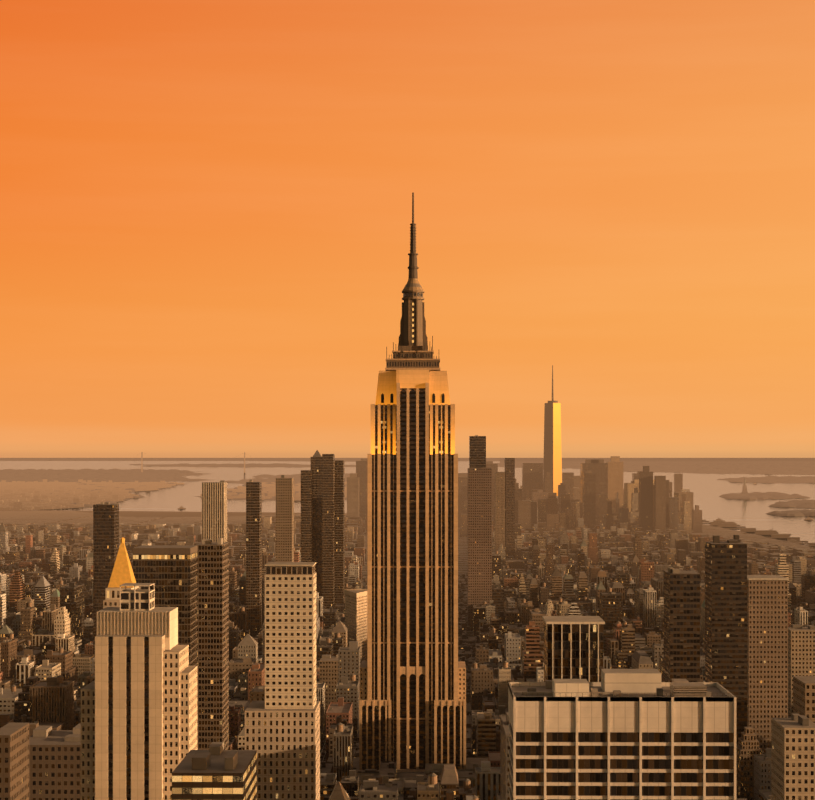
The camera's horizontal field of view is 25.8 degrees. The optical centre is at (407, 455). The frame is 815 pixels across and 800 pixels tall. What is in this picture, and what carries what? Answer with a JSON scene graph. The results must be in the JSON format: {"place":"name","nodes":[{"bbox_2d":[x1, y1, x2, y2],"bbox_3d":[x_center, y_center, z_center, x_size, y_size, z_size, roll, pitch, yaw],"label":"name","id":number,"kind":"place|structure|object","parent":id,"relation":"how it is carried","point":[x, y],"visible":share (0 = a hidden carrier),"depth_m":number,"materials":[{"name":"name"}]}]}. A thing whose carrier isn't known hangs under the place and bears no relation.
{"place":"outdoors","nodes":[
{"label":"outdoors","id":0,"kind":"place"},
{"bbox_2d":[0,469,207,510],"bbox_3d":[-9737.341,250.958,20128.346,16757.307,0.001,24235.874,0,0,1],"label":"distant land","id":1,"kind":"structure","parent":0,"point":[148,475],"depth_m":22376.51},
{"bbox_2d":[147,464,355,466],"bbox_3d":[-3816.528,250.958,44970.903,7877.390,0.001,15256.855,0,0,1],"label":"distant land","id":2,"kind":"structure","parent":0,"point":[192,465],"depth_m":40799.80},
{"bbox_2d":[194,474,349,500],"bbox_3d":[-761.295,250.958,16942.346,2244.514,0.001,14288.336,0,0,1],"label":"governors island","id":3,"kind":"structure","parent":0,"point":[273,498],"depth_m":13543.10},
{"bbox_2d":[0,510,812,547],"bbox_3d":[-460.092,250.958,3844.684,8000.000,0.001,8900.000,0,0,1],"label":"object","id":4,"kind":"structure","parent":0,"point":[6,514],"depth_m":7698.62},
{"bbox_2d":[103,537,138,608],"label":"gold pyramid tower","id":5,"kind":"structure","parent":4,"relation":"on","point":[122,572],"depth_m":897.68,"materials":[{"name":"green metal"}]},
{"bbox_2d":[81,583,196,799],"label":"limestone tower","id":6,"kind":"structure","parent":4,"relation":"on","point":[139,718],"depth_m":690.14,"materials":[{"name":"beige stone"}]},
{"bbox_2d":[320,629,463,760],"bbox_3d":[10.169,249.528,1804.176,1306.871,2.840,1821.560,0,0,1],"label":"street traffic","id":7,"kind":"object","parent":4,"relation":"on","point":[323,738],"depth_m":1538.10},
{"bbox_2d":[0,435,814,799],"bbox_3d":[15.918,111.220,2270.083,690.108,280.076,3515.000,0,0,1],"label":"high-rise buildings","id":8,"kind":"structure","parent":4,"relation":"on","point":[760,659],"depth_m":1089.40,"materials":[{"name":"concrete"}]},
{"bbox_2d":[0,533,814,799],"bbox_3d":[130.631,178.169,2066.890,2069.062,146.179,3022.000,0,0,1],"label":"city buildings","id":9,"kind":"structure","parent":4,"relation":"on","point":[47,665],"depth_m":1882.20,"materials":[{"name":"concrete"}]},
{"bbox_2d":[0,486,814,575],"bbox_3d":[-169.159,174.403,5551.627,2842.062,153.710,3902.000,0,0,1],"label":"distant city buildings","id":10,"kind":"structure","parent":4,"relation":"on","point":[567,532],"depth_m":4660.48,"materials":[{"name":"concrete"}]},
{"bbox_2d":[347,365,701,532],"bbox_3d":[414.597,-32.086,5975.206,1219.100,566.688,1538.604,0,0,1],"label":"distant skyscrapers","id":11,"kind":"structure","parent":4,"relation":"on","point":[598,482],"depth_m":5878.94,"materials":[{"name":"concrete"}]},
{"bbox_2d":[508,669,735,799],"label":"office slab","id":12,"kind":"structure","parent":4,"relation":"on","point":[630,734],"depth_m":487.03,"materials":[{"name":"beige concrete"}]},
{"bbox_2d":[0,461,814,547],"bbox_3d":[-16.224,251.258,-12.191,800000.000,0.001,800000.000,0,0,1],"label":"sea","id":13,"kind":"structure","parent":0,"point":[707,490],"depth_m":12782.90,"materials":[{"name":"grey liquid"}]},
{"bbox_2d":[0,479,346,510],"bbox_3d":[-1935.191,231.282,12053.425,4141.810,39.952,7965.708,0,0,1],"label":"boroughs","id":14,"kind":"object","parent":13,"relation":"on","point":[20,496],"visible":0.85,"depth_m":11187.75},
{"bbox_2d":[117,452,266,472],"bbox_3d":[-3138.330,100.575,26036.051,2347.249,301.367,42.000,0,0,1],"label":"suspension bridge","id":15,"kind":"structure","parent":13,"relation":"on","point":[181,466],"depth_m":26026.80,"materials":[{"name":"metal"}]},
{"bbox_2d":[327,192,487,771],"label":"skyscraper","id":16,"kind":"structure","parent":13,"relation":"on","point":[412,709],"depth_m":1287.47,"materials":[{"name":"brown"}]},
{"bbox_2d":[0,462,814,515],"bbox_3d":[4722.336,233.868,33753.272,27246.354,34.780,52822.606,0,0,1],"label":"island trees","id":17,"kind":"object","parent":13,"relation":"on","point":[803,503],"visible":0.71,"depth_m":22800.48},
{"bbox_2d":[178,482,813,542],"bbox_3d":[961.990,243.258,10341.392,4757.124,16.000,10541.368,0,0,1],"label":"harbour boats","id":18,"kind":"object","parent":13,"relation":"on","point":[721,520],"visible":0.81,"depth_m":6767.40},
{"bbox_2d":[702,521,814,548],"bbox_3d":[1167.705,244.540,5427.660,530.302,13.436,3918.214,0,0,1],"label":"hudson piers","id":19,"kind":"structure","parent":13,"relation":"on","point":[773,533],"depth_m":5644.66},
{"bbox_2d":[738,477,814,482],"bbox_3d":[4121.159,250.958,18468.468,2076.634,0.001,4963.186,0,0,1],"label":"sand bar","id":20,"kind":"object","parent":13,"relation":"on","point":[774,481],"visible":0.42,"depth_m":17888.86,"materials":[{"name":"brown sand"}]},
{"bbox_2d":[0,458,814,461],"bbox_3d":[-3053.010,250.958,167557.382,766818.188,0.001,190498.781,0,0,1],"label":"land","id":21,"kind":"structure","parent":0,"point":[258,459],"depth_m":113448.95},
{"bbox_2d":[0,0,814,457],"label":"sky","id":22,"kind":"structure","parent":0,"point":[206,205],"materials":[{"name":"orange"}]},
{"bbox_2d":[320,530,525,760],"bbox_3d":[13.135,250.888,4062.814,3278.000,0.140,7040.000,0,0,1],"label":"streets and pavements","id":23,"kind":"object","parent":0,"point":[324,740],"depth_m":1517.28,"materials":[{"name":"grey asphalt"}]},
{"bbox_2d":[500,458,814,474],"bbox_3d":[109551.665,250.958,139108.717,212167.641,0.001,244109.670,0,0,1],"label":"distant shoreline","id":24,"kind":"structure","parent":0,"point":[653,461],"depth_m":64345.36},
{"label":"liberty island","id":25,"kind":"structure","parent":0,"visible":0},
{"bbox_2d":[738,477,757,493],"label":"statue of liberty","id":26,"kind":"object","parent":25,"relation":"on","point":[744,489],"visible":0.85,"depth_m":11170.63,"materials":[{"name":"gold metal"}]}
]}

